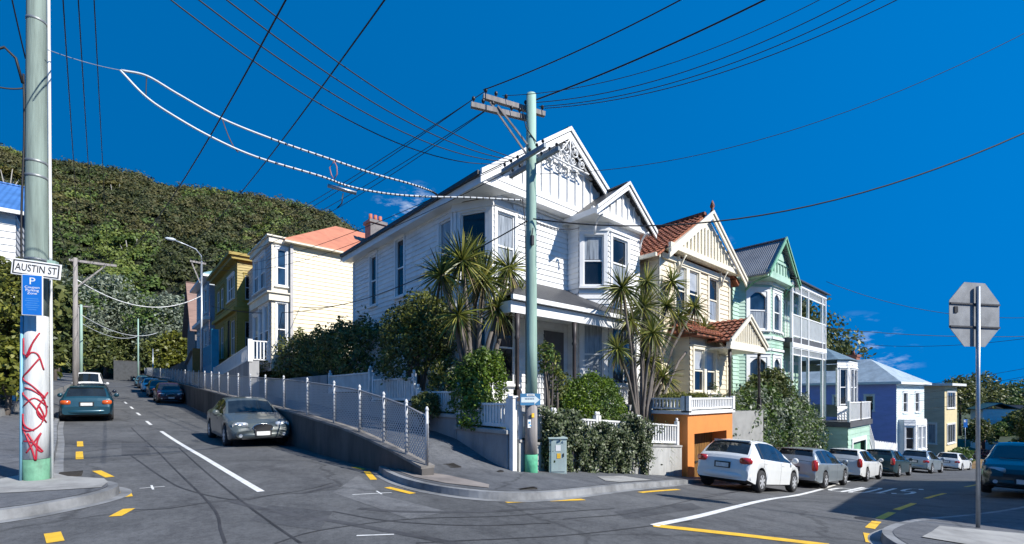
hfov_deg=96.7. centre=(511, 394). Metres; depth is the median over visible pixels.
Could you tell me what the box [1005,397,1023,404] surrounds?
tree
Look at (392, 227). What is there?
overhead wire
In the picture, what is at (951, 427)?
window
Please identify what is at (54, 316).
tree
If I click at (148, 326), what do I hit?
tree
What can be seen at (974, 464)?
planter wall
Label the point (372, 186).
overhead wire
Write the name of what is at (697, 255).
tiled house
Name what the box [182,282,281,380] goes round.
cottage
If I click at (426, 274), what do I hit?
overhead wire
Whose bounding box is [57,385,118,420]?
hatchback
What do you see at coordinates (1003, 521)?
footpath
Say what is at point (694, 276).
window
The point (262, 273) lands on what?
window
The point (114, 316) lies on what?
tree
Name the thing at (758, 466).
hatchback
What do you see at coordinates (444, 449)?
footpath
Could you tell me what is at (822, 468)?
station wagon
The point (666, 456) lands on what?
retaining wall
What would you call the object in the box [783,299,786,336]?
window
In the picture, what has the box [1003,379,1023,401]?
tree
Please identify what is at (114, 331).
overhead wire
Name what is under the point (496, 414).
picket fence
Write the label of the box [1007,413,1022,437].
tree
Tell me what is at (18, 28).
overhead wire
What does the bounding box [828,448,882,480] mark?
station wagon
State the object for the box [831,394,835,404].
window
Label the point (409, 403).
retaining wall
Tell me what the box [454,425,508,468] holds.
retaining wall
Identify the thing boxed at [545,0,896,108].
overhead wire
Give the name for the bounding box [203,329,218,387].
house
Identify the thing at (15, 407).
terrain edge
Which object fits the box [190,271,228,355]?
weatherboard house
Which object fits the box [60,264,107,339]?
tree
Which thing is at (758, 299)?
window
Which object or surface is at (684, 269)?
window
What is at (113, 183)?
tree
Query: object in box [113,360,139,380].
shed
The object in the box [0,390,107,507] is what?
footpath
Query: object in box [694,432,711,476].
door
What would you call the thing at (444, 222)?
window
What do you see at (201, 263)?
street lamp
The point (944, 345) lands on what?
overhead wire
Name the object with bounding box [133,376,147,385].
hatchback
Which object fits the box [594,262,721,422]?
cabbage tree
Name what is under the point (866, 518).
manhole cover
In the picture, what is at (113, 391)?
hatchback
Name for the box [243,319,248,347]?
window
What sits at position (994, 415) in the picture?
cottage
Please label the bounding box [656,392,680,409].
bush
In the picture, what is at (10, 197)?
weatherboard house
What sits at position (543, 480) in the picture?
footpath
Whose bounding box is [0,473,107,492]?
footpath patch
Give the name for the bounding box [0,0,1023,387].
sky
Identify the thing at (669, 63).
overhead wire
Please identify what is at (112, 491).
kerb
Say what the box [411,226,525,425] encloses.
cabbage tree
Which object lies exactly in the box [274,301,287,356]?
window
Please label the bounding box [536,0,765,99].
overhead wire
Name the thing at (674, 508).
road patch
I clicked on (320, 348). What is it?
hedge
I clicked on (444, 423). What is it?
retaining wall
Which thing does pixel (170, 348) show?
tree
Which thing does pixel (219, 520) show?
road tar seam
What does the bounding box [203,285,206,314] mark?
window
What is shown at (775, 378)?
tree
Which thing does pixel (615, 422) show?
picket fence
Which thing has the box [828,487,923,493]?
white road marking
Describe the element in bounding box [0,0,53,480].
utility pole
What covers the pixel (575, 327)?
weatherboard house
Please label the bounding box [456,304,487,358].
window
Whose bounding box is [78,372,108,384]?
van
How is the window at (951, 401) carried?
in the flat roofed house at (941, 427)
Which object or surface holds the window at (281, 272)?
in the weatherboard house at (324, 280)
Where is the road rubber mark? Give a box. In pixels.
[227,484,563,543]
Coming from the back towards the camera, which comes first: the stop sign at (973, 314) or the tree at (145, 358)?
the tree at (145, 358)
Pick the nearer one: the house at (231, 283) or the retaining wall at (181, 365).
the house at (231, 283)
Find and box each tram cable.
[119,70,523,200]
[121,69,437,195]
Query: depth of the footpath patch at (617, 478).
11.01 m
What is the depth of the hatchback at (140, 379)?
56.85 m
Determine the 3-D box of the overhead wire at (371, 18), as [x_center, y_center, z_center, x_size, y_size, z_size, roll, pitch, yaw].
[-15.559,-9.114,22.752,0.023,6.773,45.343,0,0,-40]
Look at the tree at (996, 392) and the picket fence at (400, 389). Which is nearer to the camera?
the picket fence at (400, 389)
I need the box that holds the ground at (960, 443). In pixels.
[948,403,975,449]
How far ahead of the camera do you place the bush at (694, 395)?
17.11 m
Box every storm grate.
[59,470,82,475]
[443,463,460,467]
[518,486,536,489]
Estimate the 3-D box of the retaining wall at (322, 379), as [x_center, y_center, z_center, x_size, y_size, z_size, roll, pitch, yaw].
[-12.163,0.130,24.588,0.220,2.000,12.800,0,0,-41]
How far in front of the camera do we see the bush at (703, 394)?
17.54 m
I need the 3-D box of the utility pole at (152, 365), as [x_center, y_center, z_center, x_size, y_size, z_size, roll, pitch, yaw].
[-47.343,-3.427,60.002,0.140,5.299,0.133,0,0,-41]
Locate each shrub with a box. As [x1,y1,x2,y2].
[0,333,19,414]
[375,287,457,401]
[537,342,570,411]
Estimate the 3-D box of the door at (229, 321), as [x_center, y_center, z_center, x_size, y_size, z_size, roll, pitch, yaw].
[-21.865,-4.220,35.299,0.060,3.100,0.900,0,0,-41]
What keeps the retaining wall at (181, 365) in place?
on the terrain at (315, 372)
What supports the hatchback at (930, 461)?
on the road
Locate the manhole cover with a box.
[855,517,875,520]
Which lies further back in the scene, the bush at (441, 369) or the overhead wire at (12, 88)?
the bush at (441, 369)
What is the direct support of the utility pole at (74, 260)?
on the road
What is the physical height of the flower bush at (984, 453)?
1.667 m
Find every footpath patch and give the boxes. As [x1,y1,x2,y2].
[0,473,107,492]
[397,469,488,487]
[597,476,648,481]
[922,526,1023,543]
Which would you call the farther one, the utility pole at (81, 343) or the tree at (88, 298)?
the tree at (88, 298)
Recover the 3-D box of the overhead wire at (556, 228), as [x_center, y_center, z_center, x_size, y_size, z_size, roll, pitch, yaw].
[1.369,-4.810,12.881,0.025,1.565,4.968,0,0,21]
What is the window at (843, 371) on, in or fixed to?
in the veranda house at (770, 297)
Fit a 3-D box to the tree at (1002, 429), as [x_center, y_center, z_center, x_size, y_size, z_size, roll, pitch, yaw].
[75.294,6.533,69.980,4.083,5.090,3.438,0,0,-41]
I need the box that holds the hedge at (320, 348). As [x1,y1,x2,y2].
[259,305,390,392]
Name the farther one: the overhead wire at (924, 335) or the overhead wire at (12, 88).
the overhead wire at (924, 335)
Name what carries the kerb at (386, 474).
on the road
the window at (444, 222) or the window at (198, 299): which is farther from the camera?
the window at (198, 299)
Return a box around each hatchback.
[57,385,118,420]
[77,383,116,395]
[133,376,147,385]
[136,377,151,388]
[152,382,184,402]
[697,439,798,492]
[902,450,944,473]
[937,452,972,470]
[972,442,1023,492]
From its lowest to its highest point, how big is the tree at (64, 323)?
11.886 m
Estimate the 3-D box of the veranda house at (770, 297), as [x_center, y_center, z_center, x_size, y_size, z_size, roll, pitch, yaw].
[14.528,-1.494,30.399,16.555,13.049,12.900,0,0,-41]
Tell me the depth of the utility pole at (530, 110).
10.55 m
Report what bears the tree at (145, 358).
on the terrain at (315, 372)
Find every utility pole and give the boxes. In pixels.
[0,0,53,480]
[69,256,116,384]
[78,304,90,371]
[78,307,79,371]
[137,319,138,375]
[152,349,153,377]
[471,88,560,472]
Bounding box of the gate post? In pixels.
[508,396,517,470]
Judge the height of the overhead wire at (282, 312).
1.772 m
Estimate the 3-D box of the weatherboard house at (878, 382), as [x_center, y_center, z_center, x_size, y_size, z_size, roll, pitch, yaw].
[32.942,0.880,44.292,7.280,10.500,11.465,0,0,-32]
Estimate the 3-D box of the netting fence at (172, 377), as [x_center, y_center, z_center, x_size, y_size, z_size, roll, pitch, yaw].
[-32.564,-1.605,43.577,0.272,6.135,93.225,0,0,-42]
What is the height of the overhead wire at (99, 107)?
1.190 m
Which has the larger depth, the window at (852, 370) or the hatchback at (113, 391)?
the window at (852, 370)
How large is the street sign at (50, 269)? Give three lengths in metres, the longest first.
0.570 x 0.292 x 0.124 m
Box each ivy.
[537,405,603,473]
[588,412,665,474]
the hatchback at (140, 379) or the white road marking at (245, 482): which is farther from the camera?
the hatchback at (140, 379)
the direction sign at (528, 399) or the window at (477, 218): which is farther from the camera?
the window at (477, 218)
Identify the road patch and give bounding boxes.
[122,441,150,454]
[333,475,442,518]
[615,503,703,518]
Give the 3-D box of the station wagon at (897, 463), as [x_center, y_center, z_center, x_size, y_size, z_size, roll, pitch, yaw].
[22.780,4.066,27.662,4.736,1.519,2.152,6,-4,-39]
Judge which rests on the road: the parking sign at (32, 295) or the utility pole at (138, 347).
the utility pole at (138, 347)
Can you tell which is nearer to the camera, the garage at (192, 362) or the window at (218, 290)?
the window at (218, 290)
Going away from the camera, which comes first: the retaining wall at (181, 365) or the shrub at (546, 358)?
the shrub at (546, 358)
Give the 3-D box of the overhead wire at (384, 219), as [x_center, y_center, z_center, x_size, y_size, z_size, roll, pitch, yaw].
[-10.640,-7.220,21.178,28.744,3.103,0.017,0,0,44]
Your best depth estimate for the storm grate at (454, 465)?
9.99 m
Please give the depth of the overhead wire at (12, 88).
6.89 m
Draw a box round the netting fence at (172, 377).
[144,368,428,465]
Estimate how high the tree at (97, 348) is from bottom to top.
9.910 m
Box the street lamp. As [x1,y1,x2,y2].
[165,237,205,387]
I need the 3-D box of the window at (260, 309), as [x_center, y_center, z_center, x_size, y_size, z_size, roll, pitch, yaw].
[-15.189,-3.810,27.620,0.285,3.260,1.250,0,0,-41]
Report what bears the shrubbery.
on the terrain at (315, 372)
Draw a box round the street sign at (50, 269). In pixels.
[11,258,61,279]
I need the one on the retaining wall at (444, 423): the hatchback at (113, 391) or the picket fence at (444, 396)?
the picket fence at (444, 396)
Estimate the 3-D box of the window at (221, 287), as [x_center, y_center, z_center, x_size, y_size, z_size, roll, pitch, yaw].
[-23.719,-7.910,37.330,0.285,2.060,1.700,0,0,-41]
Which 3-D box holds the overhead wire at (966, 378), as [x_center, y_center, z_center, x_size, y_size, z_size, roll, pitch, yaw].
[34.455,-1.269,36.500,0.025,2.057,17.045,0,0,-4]
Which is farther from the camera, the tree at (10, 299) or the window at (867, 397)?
the window at (867, 397)
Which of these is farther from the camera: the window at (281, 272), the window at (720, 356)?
the window at (281, 272)
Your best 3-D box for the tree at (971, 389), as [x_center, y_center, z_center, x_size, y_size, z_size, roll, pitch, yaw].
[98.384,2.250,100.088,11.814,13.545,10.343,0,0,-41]
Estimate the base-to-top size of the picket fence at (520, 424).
1.095 m
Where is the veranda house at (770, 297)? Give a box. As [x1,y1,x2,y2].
[726,236,874,450]
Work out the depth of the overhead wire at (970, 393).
35.76 m
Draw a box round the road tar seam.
[87,427,807,542]
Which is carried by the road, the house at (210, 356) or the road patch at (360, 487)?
the road patch at (360, 487)
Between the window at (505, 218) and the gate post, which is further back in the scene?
the window at (505, 218)
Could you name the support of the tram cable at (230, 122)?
attached to the utility pole at (530, 110)
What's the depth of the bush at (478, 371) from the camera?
11.76 m
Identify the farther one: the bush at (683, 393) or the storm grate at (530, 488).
the bush at (683, 393)
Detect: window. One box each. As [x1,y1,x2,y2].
[197,294,199,320]
[197,332,199,347]
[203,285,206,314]
[203,327,207,346]
[215,288,219,314]
[215,327,219,360]
[219,284,223,311]
[219,324,223,359]
[226,271,234,304]
[229,316,235,356]
[243,272,248,300]
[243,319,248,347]
[251,256,258,296]
[252,311,257,358]
[257,249,265,292]
[258,305,262,358]
[262,301,271,357]
[274,245,288,288]
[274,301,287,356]
[367,249,377,308]
[392,233,405,299]
[435,211,452,288]
[437,309,452,386]
[455,206,487,283]
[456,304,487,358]
[493,315,519,385]
[494,203,518,283]
[578,229,608,288]
[580,323,607,386]
[608,230,630,288]
[608,328,639,387]
[674,260,688,315]
[688,265,701,320]
[692,344,706,393]
[706,346,718,393]
[707,273,719,321]
[719,355,727,393]
[745,286,771,331]
[746,353,771,382]
[772,288,783,333]
[772,353,782,370]
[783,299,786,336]
[787,301,797,336]
[788,361,797,376]
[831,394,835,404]
[839,367,848,404]
[850,367,854,401]
[855,368,857,401]
[864,394,874,411]
[903,391,907,413]
[904,425,916,450]
[915,391,920,412]
[917,425,922,449]
[922,424,926,449]
[927,422,937,444]
[947,391,956,408]
[947,422,956,444]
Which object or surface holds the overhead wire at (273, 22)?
attached to the utility pole at (74, 260)
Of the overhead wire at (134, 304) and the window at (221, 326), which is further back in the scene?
the window at (221, 326)
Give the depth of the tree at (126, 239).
138.75 m
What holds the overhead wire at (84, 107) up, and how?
attached to the utility pole at (74, 260)
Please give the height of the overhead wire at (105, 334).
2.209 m
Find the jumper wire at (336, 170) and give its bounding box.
[329,161,337,178]
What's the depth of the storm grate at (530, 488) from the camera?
7.80 m
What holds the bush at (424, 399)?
on the retaining wall at (444, 423)
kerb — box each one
[0,413,131,522]
[372,466,738,501]
[868,506,1023,543]
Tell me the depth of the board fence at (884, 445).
34.73 m
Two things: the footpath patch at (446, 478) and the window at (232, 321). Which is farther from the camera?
the window at (232, 321)
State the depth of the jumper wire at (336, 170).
9.41 m
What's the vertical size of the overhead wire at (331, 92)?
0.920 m
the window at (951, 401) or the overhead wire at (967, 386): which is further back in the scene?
the window at (951, 401)
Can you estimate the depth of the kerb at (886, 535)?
6.65 m
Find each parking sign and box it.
[22,274,42,315]
[964,419,966,446]
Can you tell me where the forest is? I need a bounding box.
[0,142,363,374]
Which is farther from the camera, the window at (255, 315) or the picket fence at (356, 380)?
the window at (255, 315)
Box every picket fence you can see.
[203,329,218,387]
[328,366,372,392]
[372,370,416,400]
[416,383,459,413]
[458,394,511,429]
[517,401,555,439]
[554,408,598,441]
[597,412,638,441]
[639,415,678,444]
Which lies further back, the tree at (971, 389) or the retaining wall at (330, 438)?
the tree at (971, 389)
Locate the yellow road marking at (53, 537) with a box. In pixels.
[44,441,980,543]
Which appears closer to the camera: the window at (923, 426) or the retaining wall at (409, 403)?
the retaining wall at (409, 403)
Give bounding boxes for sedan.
[139,378,158,391]
[207,397,289,445]
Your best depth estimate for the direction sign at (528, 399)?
10.47 m
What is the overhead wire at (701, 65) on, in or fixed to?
attached to the utility pole at (530, 110)
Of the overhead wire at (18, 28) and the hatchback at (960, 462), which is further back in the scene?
the hatchback at (960, 462)
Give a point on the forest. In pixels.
(249, 207)
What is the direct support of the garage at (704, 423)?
on the terrain at (315, 372)
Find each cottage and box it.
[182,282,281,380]
[966,402,1021,450]
[988,404,1022,408]
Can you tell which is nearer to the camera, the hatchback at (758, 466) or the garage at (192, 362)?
the hatchback at (758, 466)
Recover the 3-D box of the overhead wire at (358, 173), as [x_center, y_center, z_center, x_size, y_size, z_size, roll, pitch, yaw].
[-11.062,-8.022,20.553,29.109,2.120,0.017,0,0,44]
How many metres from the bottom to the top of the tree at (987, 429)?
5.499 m
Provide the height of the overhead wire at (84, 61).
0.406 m
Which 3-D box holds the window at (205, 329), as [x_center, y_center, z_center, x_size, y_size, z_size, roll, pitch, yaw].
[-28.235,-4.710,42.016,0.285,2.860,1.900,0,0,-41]
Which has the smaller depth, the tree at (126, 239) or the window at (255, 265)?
the window at (255, 265)
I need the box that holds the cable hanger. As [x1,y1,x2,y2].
[327,184,356,207]
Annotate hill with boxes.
[1,155,315,378]
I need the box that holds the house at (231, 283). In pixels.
[206,251,289,374]
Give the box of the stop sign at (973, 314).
[949,282,999,527]
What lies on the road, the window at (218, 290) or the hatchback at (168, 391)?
the hatchback at (168, 391)
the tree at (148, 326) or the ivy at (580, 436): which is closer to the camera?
the ivy at (580, 436)
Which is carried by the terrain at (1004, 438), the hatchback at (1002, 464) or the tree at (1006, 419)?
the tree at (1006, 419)
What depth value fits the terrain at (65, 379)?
44.52 m
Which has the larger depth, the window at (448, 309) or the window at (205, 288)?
the window at (205, 288)
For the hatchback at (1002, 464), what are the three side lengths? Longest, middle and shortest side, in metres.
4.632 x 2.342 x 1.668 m
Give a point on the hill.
(159, 290)
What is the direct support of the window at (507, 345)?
in the weatherboard house at (575, 327)
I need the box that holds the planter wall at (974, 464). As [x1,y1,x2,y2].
[972,459,983,468]
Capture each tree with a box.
[0,165,24,183]
[0,255,58,404]
[16,245,69,378]
[53,280,64,368]
[53,281,87,379]
[57,297,86,376]
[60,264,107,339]
[71,324,114,371]
[78,269,154,378]
[98,180,127,194]
[104,329,142,371]
[109,235,149,249]
[117,290,184,373]
[133,332,166,374]
[146,330,186,375]
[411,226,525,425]
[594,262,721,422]
[739,366,800,407]
[802,297,875,365]
[942,374,990,435]
[957,371,1015,418]
[961,418,998,449]
[988,421,1012,442]
[1001,410,1021,424]
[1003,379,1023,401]
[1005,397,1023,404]
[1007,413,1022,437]
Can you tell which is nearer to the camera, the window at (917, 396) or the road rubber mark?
the road rubber mark
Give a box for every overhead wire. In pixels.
[0,87,22,89]
[11,0,24,57]
[48,50,118,69]
[52,207,74,267]
[62,0,80,257]
[78,0,94,258]
[78,280,200,307]
[81,315,155,335]
[83,324,137,338]
[94,0,108,260]
[106,0,286,261]
[171,0,505,163]
[175,0,384,252]
[196,98,503,260]
[198,0,508,161]
[198,92,483,258]
[198,100,471,261]
[208,104,494,261]
[210,170,509,270]
[212,303,348,312]
[223,165,502,266]
[226,0,510,159]
[254,0,514,157]
[300,220,527,307]
[483,0,680,90]
[502,0,818,95]
[533,133,1023,226]
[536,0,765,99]
[536,0,849,102]
[537,222,577,229]
[539,0,874,106]
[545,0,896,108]
[545,33,1023,173]
[826,281,1002,317]
[826,327,1023,336]
[876,338,1023,346]
[909,369,1019,386]
[911,377,1020,394]
[919,384,1022,400]
[923,393,1020,409]
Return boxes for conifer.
[1008,391,1023,441]
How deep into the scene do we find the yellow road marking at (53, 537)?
6.14 m
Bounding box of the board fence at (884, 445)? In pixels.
[869,440,896,450]
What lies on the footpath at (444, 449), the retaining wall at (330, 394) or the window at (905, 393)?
the retaining wall at (330, 394)
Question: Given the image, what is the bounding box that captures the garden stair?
[213,339,271,395]
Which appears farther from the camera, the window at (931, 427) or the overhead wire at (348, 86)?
the window at (931, 427)
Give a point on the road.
(270, 467)
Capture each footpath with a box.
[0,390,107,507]
[140,374,524,474]
[387,467,700,490]
[893,508,1023,543]
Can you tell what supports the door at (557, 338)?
in the weatherboard house at (575, 327)
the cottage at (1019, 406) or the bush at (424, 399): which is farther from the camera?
the cottage at (1019, 406)
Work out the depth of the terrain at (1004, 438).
66.97 m
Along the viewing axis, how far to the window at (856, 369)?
29.22 m
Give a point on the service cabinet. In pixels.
(557, 449)
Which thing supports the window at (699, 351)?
in the tiled house at (697, 255)
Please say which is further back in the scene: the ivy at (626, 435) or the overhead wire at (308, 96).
the ivy at (626, 435)
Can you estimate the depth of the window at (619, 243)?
16.90 m
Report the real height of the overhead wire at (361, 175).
2.343 m
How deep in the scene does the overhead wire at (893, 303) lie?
26.85 m
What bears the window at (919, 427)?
in the weatherboard house at (878, 382)
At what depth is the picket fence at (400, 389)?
14.76 m
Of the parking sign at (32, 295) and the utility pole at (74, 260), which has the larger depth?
the utility pole at (74, 260)
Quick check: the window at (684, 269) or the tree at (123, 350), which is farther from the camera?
the tree at (123, 350)
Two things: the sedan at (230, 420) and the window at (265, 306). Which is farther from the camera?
the window at (265, 306)
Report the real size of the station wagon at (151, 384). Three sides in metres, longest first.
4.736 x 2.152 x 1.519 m
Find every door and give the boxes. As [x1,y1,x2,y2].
[229,321,229,355]
[543,330,563,403]
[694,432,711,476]
[854,441,860,448]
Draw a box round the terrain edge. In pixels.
[0,383,71,416]
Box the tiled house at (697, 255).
[638,200,768,441]
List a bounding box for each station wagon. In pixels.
[145,380,167,396]
[778,447,847,488]
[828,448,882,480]
[866,449,912,476]
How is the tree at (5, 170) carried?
on the hill
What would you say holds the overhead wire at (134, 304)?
attached to the utility pole at (74, 260)
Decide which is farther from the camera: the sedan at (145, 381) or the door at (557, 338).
the sedan at (145, 381)
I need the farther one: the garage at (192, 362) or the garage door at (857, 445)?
the garage at (192, 362)
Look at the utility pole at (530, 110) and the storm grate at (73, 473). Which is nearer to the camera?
the storm grate at (73, 473)
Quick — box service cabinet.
[547,436,567,473]
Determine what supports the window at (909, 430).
in the weatherboard house at (878, 382)
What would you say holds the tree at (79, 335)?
on the terrain at (65, 379)
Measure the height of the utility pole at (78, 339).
7.145 m
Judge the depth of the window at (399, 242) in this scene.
17.96 m
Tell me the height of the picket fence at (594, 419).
1.053 m
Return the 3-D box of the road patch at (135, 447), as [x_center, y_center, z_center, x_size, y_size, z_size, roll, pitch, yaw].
[-10.385,1.457,12.568,0.644,0.067,4.036,0,0,-41]
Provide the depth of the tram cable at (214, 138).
9.21 m
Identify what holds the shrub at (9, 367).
on the terrain at (65, 379)
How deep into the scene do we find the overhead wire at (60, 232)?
11.92 m
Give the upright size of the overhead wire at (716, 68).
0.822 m
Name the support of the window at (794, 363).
in the veranda house at (770, 297)
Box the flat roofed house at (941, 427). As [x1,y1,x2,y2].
[896,383,966,455]
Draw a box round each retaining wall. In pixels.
[141,374,434,482]
[171,361,186,378]
[259,375,327,405]
[323,393,371,414]
[368,401,412,425]
[413,413,458,438]
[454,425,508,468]
[517,439,681,479]
[776,442,817,449]
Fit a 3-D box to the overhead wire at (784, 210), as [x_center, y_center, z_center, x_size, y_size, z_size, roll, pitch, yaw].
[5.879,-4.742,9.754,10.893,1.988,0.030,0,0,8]
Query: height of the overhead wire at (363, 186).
2.179 m
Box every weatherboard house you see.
[0,181,24,400]
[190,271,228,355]
[247,214,387,372]
[340,126,657,439]
[802,351,931,453]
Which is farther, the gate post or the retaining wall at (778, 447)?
the retaining wall at (778, 447)
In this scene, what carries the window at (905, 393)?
in the weatherboard house at (878, 382)
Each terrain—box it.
[0,371,71,408]
[171,353,790,443]
[998,436,1018,441]
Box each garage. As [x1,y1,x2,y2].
[184,348,199,382]
[645,396,734,476]
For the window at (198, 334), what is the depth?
45.73 m
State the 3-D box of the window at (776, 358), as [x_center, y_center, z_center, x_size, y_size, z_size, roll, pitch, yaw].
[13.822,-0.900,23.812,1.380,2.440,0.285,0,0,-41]
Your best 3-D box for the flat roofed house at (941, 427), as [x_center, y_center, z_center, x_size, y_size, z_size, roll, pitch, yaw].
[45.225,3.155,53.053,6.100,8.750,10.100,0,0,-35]
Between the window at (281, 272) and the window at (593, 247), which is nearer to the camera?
the window at (593, 247)
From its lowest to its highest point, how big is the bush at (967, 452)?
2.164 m
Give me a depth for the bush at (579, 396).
13.66 m
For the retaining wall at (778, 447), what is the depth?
23.79 m
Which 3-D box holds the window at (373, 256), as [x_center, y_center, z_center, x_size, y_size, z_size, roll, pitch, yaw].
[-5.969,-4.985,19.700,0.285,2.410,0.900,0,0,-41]
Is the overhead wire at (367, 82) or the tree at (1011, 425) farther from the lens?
the tree at (1011, 425)
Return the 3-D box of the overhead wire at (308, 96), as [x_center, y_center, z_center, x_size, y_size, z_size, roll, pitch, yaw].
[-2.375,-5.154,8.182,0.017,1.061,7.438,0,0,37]
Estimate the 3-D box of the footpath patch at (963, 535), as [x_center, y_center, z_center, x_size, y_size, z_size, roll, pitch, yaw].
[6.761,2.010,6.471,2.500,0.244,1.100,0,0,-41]
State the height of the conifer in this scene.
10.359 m
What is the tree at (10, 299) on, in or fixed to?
on the terrain at (65, 379)
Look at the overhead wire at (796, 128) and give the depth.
9.48 m
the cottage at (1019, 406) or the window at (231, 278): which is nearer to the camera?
the window at (231, 278)
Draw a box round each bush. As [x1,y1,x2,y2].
[408,391,441,426]
[426,353,459,390]
[445,346,510,430]
[553,368,628,420]
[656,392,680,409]
[674,391,687,409]
[686,392,701,397]
[694,391,709,397]
[948,447,975,462]
[974,449,989,457]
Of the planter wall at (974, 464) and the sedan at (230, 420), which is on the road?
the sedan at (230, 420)
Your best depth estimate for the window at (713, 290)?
20.79 m
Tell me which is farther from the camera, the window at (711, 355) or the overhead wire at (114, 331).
the overhead wire at (114, 331)
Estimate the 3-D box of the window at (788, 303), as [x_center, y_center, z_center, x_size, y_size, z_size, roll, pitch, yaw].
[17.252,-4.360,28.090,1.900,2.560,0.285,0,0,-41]
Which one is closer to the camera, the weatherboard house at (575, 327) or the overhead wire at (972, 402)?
the weatherboard house at (575, 327)
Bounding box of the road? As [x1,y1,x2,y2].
[0,379,1023,543]
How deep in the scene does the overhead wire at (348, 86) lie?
7.14 m
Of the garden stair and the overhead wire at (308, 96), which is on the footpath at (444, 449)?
the garden stair
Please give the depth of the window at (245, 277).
33.32 m
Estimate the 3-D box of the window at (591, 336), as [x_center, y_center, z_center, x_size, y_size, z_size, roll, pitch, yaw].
[2.940,-1.510,16.399,1.083,2.460,0.195,0,0,0]
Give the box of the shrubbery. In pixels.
[711,382,832,449]
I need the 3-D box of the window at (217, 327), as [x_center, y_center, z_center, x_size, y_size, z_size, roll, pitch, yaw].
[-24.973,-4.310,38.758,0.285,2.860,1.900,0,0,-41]
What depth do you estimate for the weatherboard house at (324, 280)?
27.21 m
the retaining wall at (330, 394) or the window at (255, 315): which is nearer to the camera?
the retaining wall at (330, 394)
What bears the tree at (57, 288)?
on the terrain at (65, 379)
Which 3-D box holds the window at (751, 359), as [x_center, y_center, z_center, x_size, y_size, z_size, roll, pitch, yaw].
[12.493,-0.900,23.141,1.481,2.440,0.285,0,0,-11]
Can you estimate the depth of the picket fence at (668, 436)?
14.93 m
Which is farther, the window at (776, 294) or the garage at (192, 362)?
the garage at (192, 362)
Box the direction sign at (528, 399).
[520,393,539,404]
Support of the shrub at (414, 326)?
on the terrain at (315, 372)
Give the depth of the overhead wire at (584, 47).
9.26 m
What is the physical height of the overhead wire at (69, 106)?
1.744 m
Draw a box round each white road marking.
[124,402,889,535]
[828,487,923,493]
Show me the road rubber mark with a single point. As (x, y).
(346, 523)
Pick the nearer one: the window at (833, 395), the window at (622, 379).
the window at (622, 379)
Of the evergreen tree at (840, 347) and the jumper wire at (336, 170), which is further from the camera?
the evergreen tree at (840, 347)
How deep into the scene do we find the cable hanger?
9.53 m
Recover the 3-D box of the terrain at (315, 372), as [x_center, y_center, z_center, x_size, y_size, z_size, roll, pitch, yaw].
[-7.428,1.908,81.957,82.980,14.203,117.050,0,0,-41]
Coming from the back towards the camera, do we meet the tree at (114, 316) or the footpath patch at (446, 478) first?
the tree at (114, 316)

